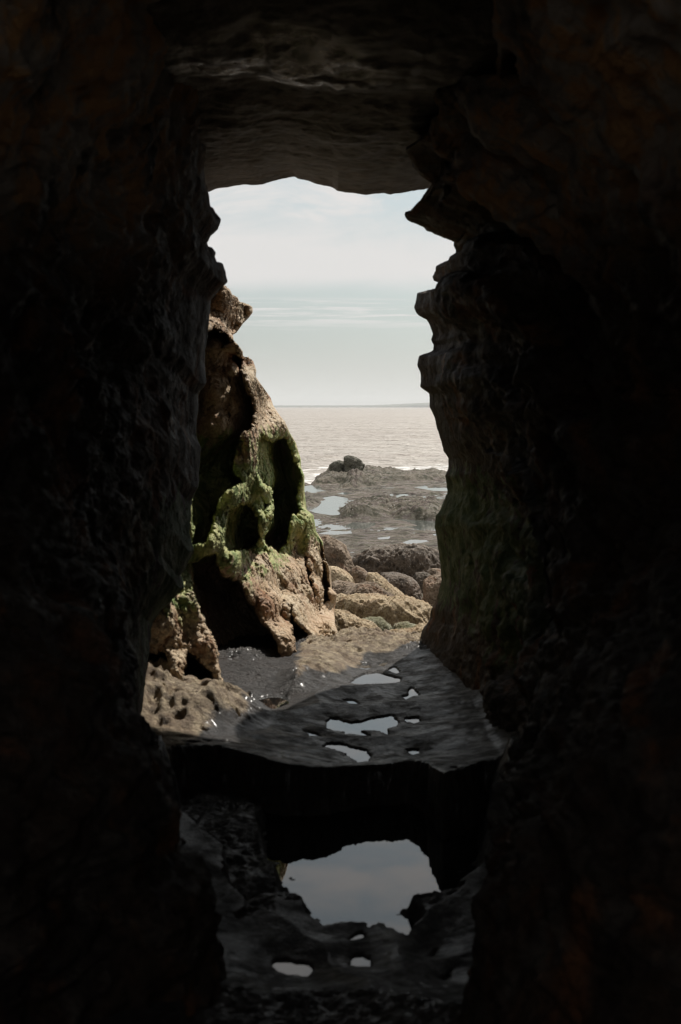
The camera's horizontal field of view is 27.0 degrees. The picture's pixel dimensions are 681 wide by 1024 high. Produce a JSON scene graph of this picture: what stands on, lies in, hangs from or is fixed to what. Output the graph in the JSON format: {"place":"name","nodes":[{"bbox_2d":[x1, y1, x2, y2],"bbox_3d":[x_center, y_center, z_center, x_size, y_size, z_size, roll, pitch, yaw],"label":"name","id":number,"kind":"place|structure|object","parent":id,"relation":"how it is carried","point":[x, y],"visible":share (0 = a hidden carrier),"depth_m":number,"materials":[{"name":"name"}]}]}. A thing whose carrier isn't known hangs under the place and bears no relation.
{"place":"outdoors","nodes":[
{"label":"outdoors","id":0,"kind":"place"},
{"bbox_2d":[0,0,226,1023],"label":"cave wall","id":1,"kind":"structure","parent":0,"point":[113,279],"depth_m":3.82,"materials":[{"name":"brown stone"}]},
{"bbox_2d":[79,626,518,1023],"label":"cave floor","id":2,"kind":"structure","parent":0,"point":[240,757],"depth_m":5.23,"materials":[{"name":"grey stone"}]},
{"bbox_2d":[148,285,336,680],"bbox_3d":[-0.772,-0.094,8.490,1.713,2.478,7.040,0,4,0],"label":"rock buttress","id":3,"kind":"object","parent":2,"relation":"on","point":[257,564],"visible":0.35,"depth_m":7.97,"materials":[{"name":"brown stone"}]},
{"bbox_2d":[258,696,288,708],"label":"tide pool","id":4,"kind":"structure","parent":2,"relation":"on","point":[273,702],"depth_m":6.66,"materials":[{"name":"black liquid"}]},
{"bbox_2d":[325,744,369,761],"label":"tide pool","id":5,"kind":"structure","parent":2,"relation":"on","point":[359,755],"depth_m":5.69,"materials":[{"name":"black liquid"}]},
{"bbox_2d":[343,700,357,703],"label":"tide pool","id":6,"kind":"structure","parent":2,"relation":"on","point":[351,701],"depth_m":6.66,"materials":[{"name":"black liquid"}]},
{"bbox_2d":[327,715,398,735],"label":"tide pool","id":7,"kind":"structure","parent":2,"relation":"on","point":[383,724],"depth_m":6.16,"materials":[{"name":"black liquid"}]},
{"bbox_2d":[359,663,370,668],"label":"tide pool","id":8,"kind":"structure","parent":2,"relation":"on","point":[365,666],"depth_m":7.56,"materials":[{"name":"black liquid"}]},
{"bbox_2d":[263,803,477,979],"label":"cave pool","id":9,"kind":"structure","parent":2,"relation":"in","point":[373,865],"depth_m":4.69,"materials":[{"name":"black liquid"}]},
{"bbox_2d":[350,672,400,683],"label":"tide pool","id":10,"kind":"structure","parent":2,"relation":"on","point":[374,678],"depth_m":7.20,"materials":[{"name":"black liquid"}]},
{"bbox_2d":[389,667,399,672],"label":"tide pool","id":11,"kind":"structure","parent":2,"relation":"on","point":[394,669],"depth_m":7.44,"materials":[{"name":"black liquid"}]},
{"bbox_2d":[389,623,425,632],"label":"boulder","id":12,"kind":"object","parent":2,"relation":"on","point":[418,627],"visible":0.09,"depth_m":9.20,"materials":[{"name":"beige stone"}]},
{"bbox_2d":[403,688,417,698],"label":"tide pool","id":13,"kind":"structure","parent":2,"relation":"on","point":[412,692],"depth_m":6.82,"materials":[{"name":"black liquid"}]},
{"bbox_2d":[405,718,419,722],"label":"tide pool","id":14,"kind":"structure","parent":2,"relation":"on","point":[413,720],"depth_m":6.26,"materials":[{"name":"black liquid"}]},
{"bbox_2d":[407,750,418,754],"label":"tide pool","id":15,"kind":"structure","parent":2,"relation":"on","point":[412,752],"depth_m":5.69,"materials":[{"name":"black liquid"}]},
{"bbox_2d":[207,177,455,404],"label":"sky","id":16,"kind":"structure","parent":0,"point":[331,279],"materials":[{"name":"white"}]},
{"bbox_2d":[146,0,517,194],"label":"cave ceiling","id":17,"kind":"structure","parent":0,"point":[337,95],"depth_m":4.56,"materials":[{"name":"brown stone"}]},
{"bbox_2d":[273,403,429,406],"bbox_3d":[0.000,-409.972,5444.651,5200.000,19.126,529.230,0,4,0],"label":"coast","id":18,"kind":"structure","parent":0,"point":[411,405],"depth_m":5205.77,"materials":[{"name":"soil"}]},
{"bbox_2d":[275,407,447,483],"bbox_3d":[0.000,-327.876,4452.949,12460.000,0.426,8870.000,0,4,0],"label":"sea","id":19,"kind":"structure","parent":0,"point":[404,438],"depth_m":120.87,"materials":[{"name":"grey liquid"}]},
{"bbox_2d":[304,465,446,597],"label":"shore","id":20,"kind":"structure","parent":0,"point":[381,507],"depth_m":34.62,"materials":[{"name":"grey stone"}]},
{"bbox_2d":[320,535,353,573],"bbox_3d":[-0.065,0.898,18.617,0.535,1.202,0.812,0,4,0],"label":"boulder","id":21,"kind":"object","parent":20,"relation":"on","point":[336,553],"visible":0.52,"depth_m":18.31,"materials":[{"name":"brown stone"}]},
{"bbox_2d":[329,460,344,471],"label":"boulder","id":22,"kind":"object","parent":20,"relation":"on","point":[337,466],"visible":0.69,"depth_m":53.15,"materials":[{"name":"grey stone"}]},
{"bbox_2d":[329,566,354,582],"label":"boulder","id":23,"kind":"object","parent":20,"relation":"on","point":[337,573],"visible":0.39,"depth_m":16.43,"materials":[{"name":"beige stone"}]},
{"bbox_2d":[332,580,358,593],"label":"boulder","id":24,"kind":"object","parent":20,"relation":"on","point":[340,586],"visible":0.24,"depth_m":14.96,"materials":[{"name":"brown stone"}]},
{"bbox_2d":[343,455,364,471],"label":"boulder","id":25,"kind":"object","parent":20,"relation":"on","point":[350,462],"visible":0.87,"depth_m":52.67,"materials":[{"name":"grey stone"}]},
{"bbox_2d":[334,609,380,630],"bbox_3d":[0.039,0.914,9.807,0.557,0.501,0.499,0,4,0],"label":"boulder","id":26,"kind":"object","parent":20,"relation":"on","point":[344,619],"visible":0.22,"depth_m":9.68,"materials":[{"name":"beige stone"}]},
{"bbox_2d":[350,565,367,582],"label":"boulder","id":27,"kind":"object","parent":20,"relation":"on","point":[358,574],"visible":0.32,"depth_m":16.93,"materials":[{"name":"brown stone"}]},
{"bbox_2d":[345,581,394,596],"bbox_3d":[0.333,1.040,14.120,0.650,0.684,0.665,0,4,0],"label":"boulder","id":28,"kind":"object","parent":20,"relation":"on","point":[366,587],"visible":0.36,"depth_m":13.95,"materials":[{"name":"brown stone"}]},
{"bbox_2d":[304,482,446,552],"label":"tide pools","id":29,"kind":"object","parent":20,"relation":"on","point":[330,505],"visible":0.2,"depth_m":32.79,"materials":[{"name":"grey liquid"}]},
{"bbox_2d":[362,616,391,630],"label":"boulder","id":30,"kind":"object","parent":20,"relation":"on","point":[381,623],"visible":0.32,"depth_m":10.60,"materials":[{"name":"stone"}]},
{"bbox_2d":[335,593,431,626],"bbox_3d":[0.384,1.008,12.399,0.914,0.590,0.804,0,4,0],"label":"boulder","id":31,"kind":"object","parent":20,"relation":"on","point":[392,610],"visible":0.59,"depth_m":12.14,"materials":[{"name":"beige stone"}]},
{"bbox_2d":[365,572,403,595],"bbox_3d":[0.488,1.040,15.315,0.484,0.787,0.703,0,4,0],"label":"boulder","id":32,"kind":"object","parent":20,"relation":"on","point":[380,580],"visible":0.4,"depth_m":15.16,"materials":[{"name":"beige stone"}]},
{"bbox_2d":[352,543,440,576],"bbox_3d":[0.962,0.894,20.633,1.610,0.902,1.617,0,4,0],"label":"boulder","id":33,"kind":"object","parent":20,"relation":"on","point":[411,560],"visible":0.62,"depth_m":20.09,"materials":[{"name":"stone"}]},
{"bbox_2d":[380,571,421,599],"bbox_3d":[0.714,1.036,17.120,0.549,0.630,0.808,0,4,0],"label":"boulder","id":34,"kind":"object","parent":20,"relation":"on","point":[405,584],"visible":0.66,"depth_m":16.83,"materials":[{"name":"stone"}]},
{"bbox_2d":[392,621,415,628],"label":"boulder","id":35,"kind":"object","parent":20,"relation":"on","point":[403,624],"visible":0.25,"depth_m":11.03,"materials":[{"name":"stone"}]},
{"bbox_2d":[412,571,430,592],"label":"boulder","id":36,"kind":"object","parent":20,"relation":"on","point":[419,577],"visible":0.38,"depth_m":18.25,"materials":[{"name":"stone"}]},
{"bbox_2d":[422,573,440,606],"bbox_3d":[1.099,1.043,15.418,0.450,0.756,0.720,0,4,0],"label":"boulder","id":37,"kind":"object","parent":20,"relation":"on","point":[431,584],"visible":0.31,"depth_m":15.17,"materials":[{"name":"brown stone"}]},
{"bbox_2d":[428,568,440,574],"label":"boulder","id":38,"kind":"object","parent":20,"relation":"on","point":[432,571],"visible":0.12,"depth_m":18.81,"materials":[{"name":"brown stone"}]},
{"bbox_2d":[405,0,680,1023],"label":"cave wall","id":39,"kind":"structure","parent":0,"point":[547,308],"depth_m":4.16,"materials":[{"name":"brown stone"}]}
]}

